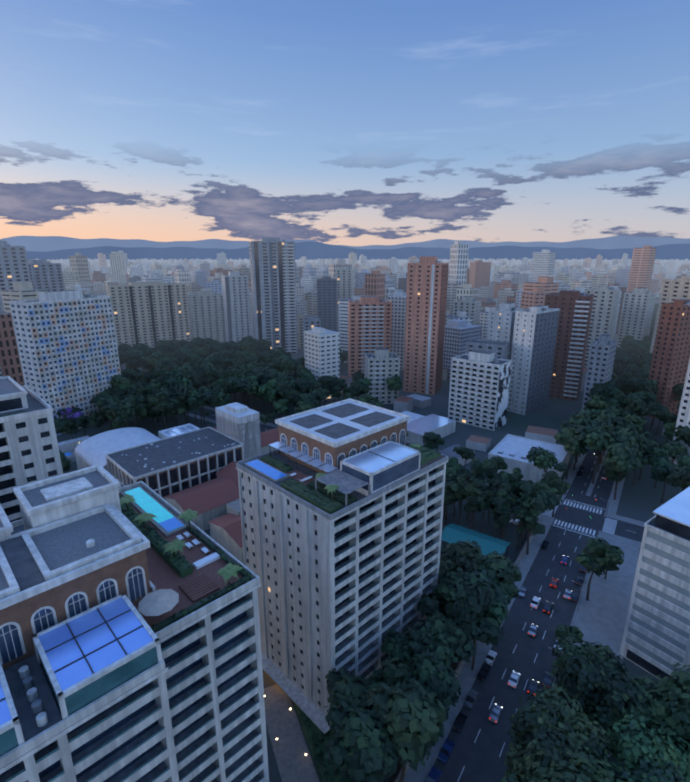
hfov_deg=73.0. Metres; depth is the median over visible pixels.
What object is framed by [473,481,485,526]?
tall tree
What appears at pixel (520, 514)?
tall tree
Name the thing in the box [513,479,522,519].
tall tree
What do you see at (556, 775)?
tree
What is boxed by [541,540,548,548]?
parked car
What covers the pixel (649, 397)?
dark tree
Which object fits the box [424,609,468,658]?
dark tree
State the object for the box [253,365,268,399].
dark tree
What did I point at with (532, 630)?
car
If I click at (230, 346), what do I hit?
dark tree
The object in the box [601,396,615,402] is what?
dark tree
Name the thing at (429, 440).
dark tree
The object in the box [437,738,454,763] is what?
parked car
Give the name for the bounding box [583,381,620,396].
dark tree
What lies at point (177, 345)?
dark tree
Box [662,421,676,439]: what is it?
broad tree
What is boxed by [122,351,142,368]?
dark tree
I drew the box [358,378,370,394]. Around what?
broad tree
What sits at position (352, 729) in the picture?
dark tree
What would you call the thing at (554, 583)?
car
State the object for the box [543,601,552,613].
car
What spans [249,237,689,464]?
towers
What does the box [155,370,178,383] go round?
dark tree
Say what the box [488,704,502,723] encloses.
car
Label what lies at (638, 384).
dark tree
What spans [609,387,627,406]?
broad tree
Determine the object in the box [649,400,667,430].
dark tree
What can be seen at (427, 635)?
dark tree
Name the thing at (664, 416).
broad tree
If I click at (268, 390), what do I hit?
broad tree
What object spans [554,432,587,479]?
broad tree
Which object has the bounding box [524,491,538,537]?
tall tree
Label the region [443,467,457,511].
dark tree
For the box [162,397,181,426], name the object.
dark tree
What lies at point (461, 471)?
tall tree
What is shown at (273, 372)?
dark tree
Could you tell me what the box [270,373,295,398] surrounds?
dark tree
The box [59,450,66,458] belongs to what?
broad tree
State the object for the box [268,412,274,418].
tree
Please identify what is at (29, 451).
apartment building
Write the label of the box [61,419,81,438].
dark tree
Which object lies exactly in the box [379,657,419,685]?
broad tree
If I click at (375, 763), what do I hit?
dark tree
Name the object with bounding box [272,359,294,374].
dark tree
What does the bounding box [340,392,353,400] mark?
broad tree
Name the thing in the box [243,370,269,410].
dark tree
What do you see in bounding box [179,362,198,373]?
dark tree
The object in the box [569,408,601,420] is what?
dark tree
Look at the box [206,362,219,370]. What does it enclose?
dark tree
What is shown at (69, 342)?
towers
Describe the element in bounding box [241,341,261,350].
dark tree
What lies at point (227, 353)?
dark tree
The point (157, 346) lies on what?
dark tree
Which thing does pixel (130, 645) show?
tower
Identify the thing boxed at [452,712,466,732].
parked car
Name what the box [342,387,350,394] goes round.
broad tree
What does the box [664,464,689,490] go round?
dark tree
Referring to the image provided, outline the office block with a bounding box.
[619,487,689,680]
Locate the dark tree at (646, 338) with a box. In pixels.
[642,335,651,341]
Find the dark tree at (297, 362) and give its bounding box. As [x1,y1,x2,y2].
[293,357,304,370]
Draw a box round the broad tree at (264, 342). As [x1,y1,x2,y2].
[258,339,271,345]
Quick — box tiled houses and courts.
[58,411,569,781]
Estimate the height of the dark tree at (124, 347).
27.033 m
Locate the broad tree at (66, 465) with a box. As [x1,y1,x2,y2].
[60,456,71,471]
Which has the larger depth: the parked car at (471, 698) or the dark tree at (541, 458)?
the dark tree at (541, 458)
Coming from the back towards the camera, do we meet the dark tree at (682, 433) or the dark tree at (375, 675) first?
the dark tree at (682, 433)
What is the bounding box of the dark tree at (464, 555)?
[440,540,481,571]
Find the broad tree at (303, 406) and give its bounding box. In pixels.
[293,399,311,413]
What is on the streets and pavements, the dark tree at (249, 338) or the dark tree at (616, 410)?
the dark tree at (616, 410)
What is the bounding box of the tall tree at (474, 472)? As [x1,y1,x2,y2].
[462,469,478,520]
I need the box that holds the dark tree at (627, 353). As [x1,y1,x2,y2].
[616,351,636,357]
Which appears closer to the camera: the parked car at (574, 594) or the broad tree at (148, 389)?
the parked car at (574, 594)
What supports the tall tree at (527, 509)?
on the ground sheet
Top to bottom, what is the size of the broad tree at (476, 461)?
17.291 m
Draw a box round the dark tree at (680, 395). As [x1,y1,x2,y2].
[674,389,682,402]
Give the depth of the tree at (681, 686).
79.44 m
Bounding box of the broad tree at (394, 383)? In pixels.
[386,376,402,398]
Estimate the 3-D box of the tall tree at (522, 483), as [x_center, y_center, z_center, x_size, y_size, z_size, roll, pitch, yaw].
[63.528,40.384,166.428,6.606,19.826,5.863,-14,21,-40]
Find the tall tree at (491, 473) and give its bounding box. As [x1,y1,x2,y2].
[486,464,497,485]
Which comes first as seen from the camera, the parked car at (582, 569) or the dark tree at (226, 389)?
the parked car at (582, 569)
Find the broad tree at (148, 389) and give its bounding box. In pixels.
[143,385,159,422]
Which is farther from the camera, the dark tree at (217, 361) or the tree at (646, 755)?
the dark tree at (217, 361)
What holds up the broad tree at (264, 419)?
on the ground sheet
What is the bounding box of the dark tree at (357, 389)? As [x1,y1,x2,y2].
[349,381,368,399]
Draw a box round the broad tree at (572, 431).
[561,426,582,469]
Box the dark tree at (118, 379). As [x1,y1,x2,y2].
[108,375,134,390]
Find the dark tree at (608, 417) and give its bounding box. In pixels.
[592,410,626,463]
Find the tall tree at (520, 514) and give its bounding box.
[513,508,526,550]
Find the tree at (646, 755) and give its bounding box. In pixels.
[597,710,689,781]
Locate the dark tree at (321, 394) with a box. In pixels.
[306,389,330,407]
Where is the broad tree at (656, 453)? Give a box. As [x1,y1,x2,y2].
[647,447,671,487]
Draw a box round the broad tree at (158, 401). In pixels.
[145,389,169,428]
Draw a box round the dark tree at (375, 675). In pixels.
[364,668,388,699]
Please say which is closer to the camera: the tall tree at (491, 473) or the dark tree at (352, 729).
the dark tree at (352, 729)
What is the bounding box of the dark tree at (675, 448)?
[660,440,688,462]
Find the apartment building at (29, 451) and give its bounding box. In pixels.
[0,376,62,522]
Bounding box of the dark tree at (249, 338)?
[237,336,253,342]
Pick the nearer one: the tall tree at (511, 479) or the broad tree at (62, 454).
the tall tree at (511, 479)
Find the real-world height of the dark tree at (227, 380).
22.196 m
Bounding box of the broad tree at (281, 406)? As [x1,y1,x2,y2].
[273,398,289,416]
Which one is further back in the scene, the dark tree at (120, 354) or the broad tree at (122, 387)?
the dark tree at (120, 354)
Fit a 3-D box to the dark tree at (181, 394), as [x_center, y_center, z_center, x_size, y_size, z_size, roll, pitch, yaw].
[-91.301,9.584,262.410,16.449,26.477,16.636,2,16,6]
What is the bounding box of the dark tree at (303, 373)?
[296,370,315,378]
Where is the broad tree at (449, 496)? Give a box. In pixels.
[444,478,457,524]
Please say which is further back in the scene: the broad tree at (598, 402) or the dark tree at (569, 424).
the broad tree at (598, 402)
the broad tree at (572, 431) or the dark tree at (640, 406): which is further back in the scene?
the dark tree at (640, 406)
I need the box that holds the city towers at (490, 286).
[0,241,689,400]
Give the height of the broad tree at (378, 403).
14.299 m
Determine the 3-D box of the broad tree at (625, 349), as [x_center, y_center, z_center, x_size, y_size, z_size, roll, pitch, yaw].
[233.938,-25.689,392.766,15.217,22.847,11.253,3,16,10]
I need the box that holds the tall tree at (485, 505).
[478,490,493,532]
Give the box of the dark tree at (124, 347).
[118,343,133,351]
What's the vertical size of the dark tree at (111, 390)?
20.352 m
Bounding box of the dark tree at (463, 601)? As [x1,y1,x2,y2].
[416,566,495,623]
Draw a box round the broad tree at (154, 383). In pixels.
[150,379,161,387]
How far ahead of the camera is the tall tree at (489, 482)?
168.24 m
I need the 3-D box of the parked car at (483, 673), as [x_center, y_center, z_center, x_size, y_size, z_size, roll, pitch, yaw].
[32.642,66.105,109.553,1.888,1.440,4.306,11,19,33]
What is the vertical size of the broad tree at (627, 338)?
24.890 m
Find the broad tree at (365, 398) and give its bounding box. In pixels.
[358,394,372,404]
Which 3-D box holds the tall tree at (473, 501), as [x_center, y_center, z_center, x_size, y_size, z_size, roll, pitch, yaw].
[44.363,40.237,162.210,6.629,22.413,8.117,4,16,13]
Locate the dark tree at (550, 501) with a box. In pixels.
[533,488,562,512]
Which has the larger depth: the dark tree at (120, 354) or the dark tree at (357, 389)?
the dark tree at (120, 354)
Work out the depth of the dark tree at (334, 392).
297.17 m
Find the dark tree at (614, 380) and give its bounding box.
[611,377,617,384]
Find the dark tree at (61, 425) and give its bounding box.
[54,418,70,441]
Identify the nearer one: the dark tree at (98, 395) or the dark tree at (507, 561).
the dark tree at (507, 561)
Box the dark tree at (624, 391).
[617,381,632,394]
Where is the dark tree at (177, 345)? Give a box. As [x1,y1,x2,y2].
[169,341,179,350]
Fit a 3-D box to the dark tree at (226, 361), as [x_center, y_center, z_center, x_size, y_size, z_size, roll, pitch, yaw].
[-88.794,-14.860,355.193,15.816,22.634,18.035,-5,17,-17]
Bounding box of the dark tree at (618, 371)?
[612,367,624,374]
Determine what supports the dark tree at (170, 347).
on the ground sheet
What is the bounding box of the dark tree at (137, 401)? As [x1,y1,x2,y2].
[118,393,149,426]
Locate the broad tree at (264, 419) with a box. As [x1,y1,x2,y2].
[259,414,270,425]
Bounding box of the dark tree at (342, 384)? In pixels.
[336,377,346,401]
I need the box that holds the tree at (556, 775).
[531,757,590,781]
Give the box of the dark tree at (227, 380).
[225,377,236,402]
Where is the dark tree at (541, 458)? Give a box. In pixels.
[526,446,567,474]
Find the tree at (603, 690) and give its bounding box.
[550,635,657,738]
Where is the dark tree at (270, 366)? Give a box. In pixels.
[268,358,288,369]
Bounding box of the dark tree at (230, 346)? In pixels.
[228,342,236,348]
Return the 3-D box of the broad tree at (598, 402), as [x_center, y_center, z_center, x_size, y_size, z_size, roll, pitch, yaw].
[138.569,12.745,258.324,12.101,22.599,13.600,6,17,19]
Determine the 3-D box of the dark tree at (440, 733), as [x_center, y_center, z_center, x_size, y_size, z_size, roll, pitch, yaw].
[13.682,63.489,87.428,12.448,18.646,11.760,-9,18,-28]
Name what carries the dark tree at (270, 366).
on the ground sheet
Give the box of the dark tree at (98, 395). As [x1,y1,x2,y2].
[91,391,109,422]
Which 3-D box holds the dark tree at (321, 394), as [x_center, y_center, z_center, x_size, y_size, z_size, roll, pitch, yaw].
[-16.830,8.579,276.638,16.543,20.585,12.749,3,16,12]
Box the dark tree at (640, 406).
[623,396,654,415]
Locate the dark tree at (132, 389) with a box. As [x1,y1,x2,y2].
[117,384,146,426]
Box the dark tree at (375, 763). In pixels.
[324,705,398,781]
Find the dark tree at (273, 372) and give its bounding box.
[263,370,285,401]
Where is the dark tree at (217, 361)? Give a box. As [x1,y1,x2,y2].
[203,356,222,368]
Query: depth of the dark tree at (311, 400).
261.27 m
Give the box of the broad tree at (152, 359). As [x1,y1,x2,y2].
[144,353,159,368]
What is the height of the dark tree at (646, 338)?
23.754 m
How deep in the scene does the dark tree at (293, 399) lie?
272.19 m
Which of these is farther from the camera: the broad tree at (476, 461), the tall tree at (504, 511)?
the broad tree at (476, 461)
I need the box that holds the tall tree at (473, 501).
[463,476,482,528]
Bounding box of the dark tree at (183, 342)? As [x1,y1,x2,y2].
[174,340,188,345]
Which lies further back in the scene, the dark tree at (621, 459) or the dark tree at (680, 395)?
the dark tree at (680, 395)
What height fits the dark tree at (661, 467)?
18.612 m
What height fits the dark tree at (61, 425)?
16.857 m
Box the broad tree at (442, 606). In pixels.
[439,598,447,617]
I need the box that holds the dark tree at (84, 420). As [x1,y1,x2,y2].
[74,415,89,435]
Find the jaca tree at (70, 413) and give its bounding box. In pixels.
[56,406,82,419]
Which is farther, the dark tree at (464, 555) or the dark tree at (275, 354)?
the dark tree at (275, 354)
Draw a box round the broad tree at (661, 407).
[655,404,668,434]
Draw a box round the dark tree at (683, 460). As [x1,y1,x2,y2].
[677,455,689,490]
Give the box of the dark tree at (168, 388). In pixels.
[151,384,175,424]
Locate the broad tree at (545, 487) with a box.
[533,481,557,495]
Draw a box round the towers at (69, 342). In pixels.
[0,240,480,435]
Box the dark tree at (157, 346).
[154,342,167,349]
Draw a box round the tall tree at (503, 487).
[497,482,510,535]
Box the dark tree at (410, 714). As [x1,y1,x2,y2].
[366,678,445,781]
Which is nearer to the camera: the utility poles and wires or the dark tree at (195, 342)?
the utility poles and wires
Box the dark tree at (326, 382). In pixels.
[318,375,338,404]
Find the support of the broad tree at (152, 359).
on the ground sheet
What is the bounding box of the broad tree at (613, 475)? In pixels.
[604,467,627,482]
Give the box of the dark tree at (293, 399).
[287,389,302,406]
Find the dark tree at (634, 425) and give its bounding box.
[615,420,652,438]
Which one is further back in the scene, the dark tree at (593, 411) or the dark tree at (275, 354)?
the dark tree at (275, 354)
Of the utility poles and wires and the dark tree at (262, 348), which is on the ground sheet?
the dark tree at (262, 348)
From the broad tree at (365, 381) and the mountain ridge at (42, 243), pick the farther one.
the mountain ridge at (42, 243)
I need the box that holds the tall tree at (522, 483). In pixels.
[518,480,534,525]
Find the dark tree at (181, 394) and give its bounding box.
[168,385,194,423]
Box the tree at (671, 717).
[634,679,689,753]
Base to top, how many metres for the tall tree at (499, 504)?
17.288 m
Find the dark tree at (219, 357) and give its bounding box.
[200,355,224,384]
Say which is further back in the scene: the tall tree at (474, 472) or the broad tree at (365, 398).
the broad tree at (365, 398)
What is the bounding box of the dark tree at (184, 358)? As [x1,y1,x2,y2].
[180,354,190,362]
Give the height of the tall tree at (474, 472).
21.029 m
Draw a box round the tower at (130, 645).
[0,464,268,781]
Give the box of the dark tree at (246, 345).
[238,340,257,351]
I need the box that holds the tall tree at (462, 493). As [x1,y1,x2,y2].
[450,475,470,524]
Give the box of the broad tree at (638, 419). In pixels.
[625,414,646,432]
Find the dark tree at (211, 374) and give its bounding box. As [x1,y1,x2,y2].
[196,366,217,387]
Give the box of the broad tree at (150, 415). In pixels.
[138,403,161,430]
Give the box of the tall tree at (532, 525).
[523,496,545,554]
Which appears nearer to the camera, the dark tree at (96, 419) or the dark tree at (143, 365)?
the dark tree at (96, 419)
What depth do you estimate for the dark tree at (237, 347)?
393.64 m
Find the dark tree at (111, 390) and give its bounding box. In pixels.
[104,387,119,395]
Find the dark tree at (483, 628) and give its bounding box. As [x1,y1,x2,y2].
[456,612,503,669]
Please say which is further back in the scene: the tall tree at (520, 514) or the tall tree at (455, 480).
the tall tree at (455, 480)
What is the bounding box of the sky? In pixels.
[0,0,689,245]
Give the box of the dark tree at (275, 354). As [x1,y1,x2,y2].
[267,348,284,362]
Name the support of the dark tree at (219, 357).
on the ground sheet
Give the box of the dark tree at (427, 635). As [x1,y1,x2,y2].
[405,620,476,668]
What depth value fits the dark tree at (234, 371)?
306.80 m
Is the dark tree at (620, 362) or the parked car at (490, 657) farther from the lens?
the dark tree at (620, 362)
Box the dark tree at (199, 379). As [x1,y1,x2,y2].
[190,372,210,387]
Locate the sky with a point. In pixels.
(334, 122)
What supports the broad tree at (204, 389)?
on the ground sheet
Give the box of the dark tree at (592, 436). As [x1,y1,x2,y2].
[573,423,625,483]
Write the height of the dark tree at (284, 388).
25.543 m
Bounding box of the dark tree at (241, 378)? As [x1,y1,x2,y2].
[229,374,257,406]
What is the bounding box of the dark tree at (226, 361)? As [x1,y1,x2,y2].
[222,357,235,369]
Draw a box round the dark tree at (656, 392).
[645,376,658,394]
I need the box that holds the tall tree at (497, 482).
[490,478,505,528]
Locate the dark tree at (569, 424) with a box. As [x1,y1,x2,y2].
[560,417,601,462]
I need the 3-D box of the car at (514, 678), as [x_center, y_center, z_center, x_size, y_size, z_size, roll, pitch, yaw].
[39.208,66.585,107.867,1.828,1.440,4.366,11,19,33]
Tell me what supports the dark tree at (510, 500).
on the ground sheet
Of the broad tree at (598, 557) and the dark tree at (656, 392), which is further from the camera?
the dark tree at (656, 392)
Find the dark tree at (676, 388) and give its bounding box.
[672,383,683,414]
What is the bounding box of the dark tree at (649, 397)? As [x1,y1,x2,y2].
[624,390,656,413]
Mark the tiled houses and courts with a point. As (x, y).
(214, 504)
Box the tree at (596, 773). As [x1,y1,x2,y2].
[498,749,620,781]
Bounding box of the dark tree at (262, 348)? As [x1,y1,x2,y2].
[252,345,270,351]
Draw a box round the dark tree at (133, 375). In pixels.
[122,368,141,382]
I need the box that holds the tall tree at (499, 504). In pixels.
[490,497,505,537]
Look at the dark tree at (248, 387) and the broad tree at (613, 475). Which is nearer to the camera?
the broad tree at (613, 475)
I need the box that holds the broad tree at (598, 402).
[583,393,607,409]
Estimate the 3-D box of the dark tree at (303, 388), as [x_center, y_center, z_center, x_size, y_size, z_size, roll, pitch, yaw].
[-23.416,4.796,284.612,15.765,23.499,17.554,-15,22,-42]
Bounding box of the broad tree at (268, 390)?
[257,379,277,413]
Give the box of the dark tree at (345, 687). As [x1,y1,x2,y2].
[324,667,374,726]
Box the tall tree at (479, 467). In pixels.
[471,463,485,479]
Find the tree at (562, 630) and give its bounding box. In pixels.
[554,624,583,643]
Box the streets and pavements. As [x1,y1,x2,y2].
[186,406,644,781]
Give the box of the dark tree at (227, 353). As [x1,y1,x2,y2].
[210,350,232,357]
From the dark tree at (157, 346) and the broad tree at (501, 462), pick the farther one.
the dark tree at (157, 346)
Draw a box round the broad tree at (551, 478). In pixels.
[540,470,570,516]
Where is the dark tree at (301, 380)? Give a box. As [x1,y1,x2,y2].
[294,376,317,388]
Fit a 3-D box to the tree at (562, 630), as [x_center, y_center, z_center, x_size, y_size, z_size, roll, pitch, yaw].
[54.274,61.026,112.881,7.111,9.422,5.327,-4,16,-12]
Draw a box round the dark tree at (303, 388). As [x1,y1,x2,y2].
[295,381,320,393]
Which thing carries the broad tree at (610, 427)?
on the streets and pavements
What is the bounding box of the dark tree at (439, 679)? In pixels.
[409,646,460,739]
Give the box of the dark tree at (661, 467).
[651,457,676,502]
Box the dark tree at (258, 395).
[253,383,266,415]
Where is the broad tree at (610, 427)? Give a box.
[597,422,617,471]
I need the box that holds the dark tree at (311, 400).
[300,393,320,409]
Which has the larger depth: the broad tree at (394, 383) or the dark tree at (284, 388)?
the broad tree at (394, 383)
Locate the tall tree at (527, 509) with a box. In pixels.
[520,504,532,544]
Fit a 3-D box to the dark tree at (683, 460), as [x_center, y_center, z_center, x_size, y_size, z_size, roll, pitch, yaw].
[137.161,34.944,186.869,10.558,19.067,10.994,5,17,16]
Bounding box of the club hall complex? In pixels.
[75,402,261,498]
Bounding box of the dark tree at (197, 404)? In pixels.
[186,389,207,427]
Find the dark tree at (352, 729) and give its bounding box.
[325,699,392,781]
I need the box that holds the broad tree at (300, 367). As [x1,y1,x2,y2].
[294,364,311,375]
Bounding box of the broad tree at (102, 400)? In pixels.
[95,394,119,429]
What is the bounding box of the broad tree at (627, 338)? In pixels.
[621,335,637,343]
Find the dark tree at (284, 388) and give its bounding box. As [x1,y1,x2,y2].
[274,379,294,416]
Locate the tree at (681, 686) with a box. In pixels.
[634,662,689,759]
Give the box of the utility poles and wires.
[514,481,614,749]
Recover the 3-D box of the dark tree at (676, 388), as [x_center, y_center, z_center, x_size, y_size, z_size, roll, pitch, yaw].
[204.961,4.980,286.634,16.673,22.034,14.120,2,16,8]
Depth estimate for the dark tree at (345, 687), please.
85.88 m
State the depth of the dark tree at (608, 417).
213.79 m
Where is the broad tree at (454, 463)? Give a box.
[448,457,462,475]
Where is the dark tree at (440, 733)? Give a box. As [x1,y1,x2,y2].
[392,671,448,746]
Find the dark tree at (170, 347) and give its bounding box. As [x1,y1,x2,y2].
[158,343,175,352]
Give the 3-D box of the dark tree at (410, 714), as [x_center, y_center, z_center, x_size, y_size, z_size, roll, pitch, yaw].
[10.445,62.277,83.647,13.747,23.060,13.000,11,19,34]
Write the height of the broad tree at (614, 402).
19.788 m
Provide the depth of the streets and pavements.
127.55 m
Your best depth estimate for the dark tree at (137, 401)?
243.89 m
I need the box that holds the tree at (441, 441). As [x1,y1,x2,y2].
[436,438,444,450]
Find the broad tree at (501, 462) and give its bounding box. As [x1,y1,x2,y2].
[490,455,507,470]
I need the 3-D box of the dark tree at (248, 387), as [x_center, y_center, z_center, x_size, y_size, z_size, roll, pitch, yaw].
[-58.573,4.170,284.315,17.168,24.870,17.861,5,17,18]
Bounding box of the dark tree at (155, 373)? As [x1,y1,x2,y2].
[141,368,166,381]
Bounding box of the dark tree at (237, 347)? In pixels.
[227,343,243,350]
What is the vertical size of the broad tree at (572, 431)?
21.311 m
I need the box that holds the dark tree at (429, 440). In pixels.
[422,432,440,448]
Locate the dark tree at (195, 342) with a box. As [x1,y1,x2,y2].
[185,339,201,347]
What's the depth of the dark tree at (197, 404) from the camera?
257.59 m
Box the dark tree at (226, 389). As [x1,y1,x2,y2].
[223,377,233,402]
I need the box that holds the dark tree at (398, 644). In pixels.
[382,627,415,664]
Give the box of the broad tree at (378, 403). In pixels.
[372,400,383,407]
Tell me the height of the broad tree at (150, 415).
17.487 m
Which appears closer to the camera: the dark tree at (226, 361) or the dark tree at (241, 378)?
the dark tree at (241, 378)
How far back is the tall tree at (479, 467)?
175.77 m
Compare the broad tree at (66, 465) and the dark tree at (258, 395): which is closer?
the broad tree at (66, 465)
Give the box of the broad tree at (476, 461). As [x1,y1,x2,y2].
[470,458,497,476]
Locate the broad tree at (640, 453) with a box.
[633,449,648,485]
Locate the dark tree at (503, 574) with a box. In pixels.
[478,552,521,601]
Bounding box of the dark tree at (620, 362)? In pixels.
[613,356,630,368]
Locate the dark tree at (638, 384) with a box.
[621,376,657,392]
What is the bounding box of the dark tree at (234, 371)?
[226,364,252,403]
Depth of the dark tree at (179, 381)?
279.67 m
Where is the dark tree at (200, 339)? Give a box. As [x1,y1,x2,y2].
[191,337,204,346]
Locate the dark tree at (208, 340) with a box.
[200,337,214,346]
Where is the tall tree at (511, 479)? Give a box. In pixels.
[502,467,520,523]
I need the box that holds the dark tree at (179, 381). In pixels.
[160,375,192,415]
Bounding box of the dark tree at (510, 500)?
[486,487,520,536]
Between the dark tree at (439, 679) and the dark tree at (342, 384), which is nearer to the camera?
the dark tree at (439, 679)
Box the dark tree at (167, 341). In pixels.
[156,340,172,343]
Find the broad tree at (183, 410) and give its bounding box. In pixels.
[170,400,187,425]
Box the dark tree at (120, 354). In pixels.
[118,350,125,369]
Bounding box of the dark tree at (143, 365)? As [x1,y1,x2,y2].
[134,356,148,369]
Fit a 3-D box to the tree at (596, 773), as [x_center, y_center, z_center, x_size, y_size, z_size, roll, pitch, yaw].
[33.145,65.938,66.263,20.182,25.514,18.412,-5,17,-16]
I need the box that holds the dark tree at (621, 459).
[602,443,643,499]
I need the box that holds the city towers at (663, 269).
[32,253,689,292]
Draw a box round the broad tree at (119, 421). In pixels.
[107,404,134,429]
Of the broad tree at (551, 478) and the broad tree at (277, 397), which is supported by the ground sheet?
the broad tree at (277, 397)
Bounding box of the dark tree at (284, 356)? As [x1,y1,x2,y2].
[279,354,294,361]
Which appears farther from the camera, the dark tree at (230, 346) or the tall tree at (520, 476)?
the dark tree at (230, 346)
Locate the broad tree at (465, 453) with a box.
[452,446,475,468]
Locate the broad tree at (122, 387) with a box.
[117,384,129,390]
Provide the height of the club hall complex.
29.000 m
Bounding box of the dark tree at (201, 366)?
[197,364,217,386]
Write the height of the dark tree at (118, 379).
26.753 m
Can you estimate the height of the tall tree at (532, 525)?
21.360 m
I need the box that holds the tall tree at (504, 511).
[495,506,510,539]
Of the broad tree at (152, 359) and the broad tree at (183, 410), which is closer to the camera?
the broad tree at (183, 410)
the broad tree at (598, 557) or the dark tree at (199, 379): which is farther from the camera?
the dark tree at (199, 379)
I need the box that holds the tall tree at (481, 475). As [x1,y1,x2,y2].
[478,472,485,512]
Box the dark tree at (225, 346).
[213,343,233,350]
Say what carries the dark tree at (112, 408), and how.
on the ground sheet
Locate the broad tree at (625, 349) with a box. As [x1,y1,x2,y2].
[616,347,632,352]
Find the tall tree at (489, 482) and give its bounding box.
[484,479,493,522]
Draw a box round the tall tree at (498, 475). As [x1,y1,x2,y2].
[492,471,506,480]
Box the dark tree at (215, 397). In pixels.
[197,389,230,406]
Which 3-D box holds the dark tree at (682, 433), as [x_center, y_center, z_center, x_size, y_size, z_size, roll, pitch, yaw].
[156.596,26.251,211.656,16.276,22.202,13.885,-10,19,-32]
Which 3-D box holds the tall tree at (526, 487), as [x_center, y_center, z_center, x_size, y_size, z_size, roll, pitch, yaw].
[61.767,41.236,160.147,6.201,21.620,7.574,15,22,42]
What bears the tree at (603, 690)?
on the ground sheet
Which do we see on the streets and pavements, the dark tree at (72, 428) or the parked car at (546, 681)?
the parked car at (546, 681)
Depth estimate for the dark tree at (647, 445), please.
198.29 m
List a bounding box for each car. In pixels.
[425,766,441,781]
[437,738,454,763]
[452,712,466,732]
[464,689,477,709]
[477,664,490,681]
[485,650,496,665]
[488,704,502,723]
[508,670,520,688]
[510,519,519,525]
[518,586,527,597]
[527,624,537,637]
[527,679,539,695]
[530,596,540,608]
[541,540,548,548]
[542,671,553,687]
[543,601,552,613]
[550,578,558,588]
[560,555,568,564]
[563,589,571,599]
[570,591,578,602]
[575,575,583,585]
[579,564,586,572]
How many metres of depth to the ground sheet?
253.54 m
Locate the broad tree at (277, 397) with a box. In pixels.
[274,394,284,400]
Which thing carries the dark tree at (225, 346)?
on the ground sheet
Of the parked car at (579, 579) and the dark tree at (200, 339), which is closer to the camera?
the parked car at (579, 579)
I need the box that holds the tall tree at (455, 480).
[452,476,459,516]
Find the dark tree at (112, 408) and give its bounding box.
[99,400,135,427]
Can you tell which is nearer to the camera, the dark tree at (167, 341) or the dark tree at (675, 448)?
the dark tree at (675, 448)
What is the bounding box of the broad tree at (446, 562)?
[438,557,456,584]
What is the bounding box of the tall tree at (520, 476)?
[511,474,523,513]
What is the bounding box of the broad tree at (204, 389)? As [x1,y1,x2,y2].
[197,386,210,425]
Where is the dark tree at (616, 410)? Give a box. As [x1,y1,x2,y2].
[604,406,629,416]
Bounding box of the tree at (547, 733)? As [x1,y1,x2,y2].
[504,682,612,781]
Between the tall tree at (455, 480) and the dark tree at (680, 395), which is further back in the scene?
the dark tree at (680, 395)
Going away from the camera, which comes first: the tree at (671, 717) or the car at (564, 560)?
the tree at (671, 717)
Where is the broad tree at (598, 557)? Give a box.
[575,537,624,600]
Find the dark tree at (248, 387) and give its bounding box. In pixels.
[233,379,261,409]
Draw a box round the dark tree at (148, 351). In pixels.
[143,347,158,355]
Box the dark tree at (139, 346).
[133,344,148,371]
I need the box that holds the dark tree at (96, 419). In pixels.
[87,411,108,432]
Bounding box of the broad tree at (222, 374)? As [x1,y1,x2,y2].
[216,369,232,402]
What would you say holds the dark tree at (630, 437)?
on the ground sheet
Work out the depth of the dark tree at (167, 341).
422.54 m
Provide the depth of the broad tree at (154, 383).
286.85 m
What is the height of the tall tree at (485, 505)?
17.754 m
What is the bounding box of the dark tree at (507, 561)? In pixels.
[481,551,514,581]
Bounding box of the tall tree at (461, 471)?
[458,468,470,508]
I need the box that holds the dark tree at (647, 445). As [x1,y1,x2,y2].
[638,435,660,479]
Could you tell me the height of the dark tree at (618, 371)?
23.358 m
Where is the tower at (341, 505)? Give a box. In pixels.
[236,398,447,733]
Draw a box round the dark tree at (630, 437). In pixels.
[611,428,643,481]
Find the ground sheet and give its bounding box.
[51,260,689,781]
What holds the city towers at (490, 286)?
on the ground sheet
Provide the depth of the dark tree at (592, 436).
195.80 m
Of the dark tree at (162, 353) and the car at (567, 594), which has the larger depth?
the dark tree at (162, 353)
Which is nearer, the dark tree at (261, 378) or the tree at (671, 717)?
the tree at (671, 717)
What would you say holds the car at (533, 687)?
on the streets and pavements
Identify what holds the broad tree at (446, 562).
on the ground sheet
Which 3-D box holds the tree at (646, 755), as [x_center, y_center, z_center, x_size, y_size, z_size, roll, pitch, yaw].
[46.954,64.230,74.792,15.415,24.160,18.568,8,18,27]
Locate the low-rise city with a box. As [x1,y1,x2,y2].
[191,289,665,464]
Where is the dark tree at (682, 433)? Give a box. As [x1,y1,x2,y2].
[672,425,689,442]
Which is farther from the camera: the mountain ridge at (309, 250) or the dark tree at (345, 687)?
the mountain ridge at (309, 250)
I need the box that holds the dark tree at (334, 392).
[329,386,341,402]
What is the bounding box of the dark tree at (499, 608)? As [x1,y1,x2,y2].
[463,568,510,646]
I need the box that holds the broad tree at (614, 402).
[607,398,623,411]
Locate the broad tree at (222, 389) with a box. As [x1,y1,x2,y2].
[214,385,228,406]
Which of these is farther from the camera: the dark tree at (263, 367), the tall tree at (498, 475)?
the dark tree at (263, 367)
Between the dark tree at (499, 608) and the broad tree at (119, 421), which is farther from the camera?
the broad tree at (119, 421)
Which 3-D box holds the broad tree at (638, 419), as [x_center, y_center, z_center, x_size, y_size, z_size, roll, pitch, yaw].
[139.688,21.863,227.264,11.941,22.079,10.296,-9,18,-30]
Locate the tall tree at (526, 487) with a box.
[516,481,533,537]
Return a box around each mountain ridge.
[0,236,689,251]
[26,241,689,259]
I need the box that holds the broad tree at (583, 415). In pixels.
[576,413,591,456]
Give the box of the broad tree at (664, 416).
[652,410,677,441]
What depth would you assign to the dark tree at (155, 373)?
293.46 m
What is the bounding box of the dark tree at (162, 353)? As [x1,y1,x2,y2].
[145,350,172,363]

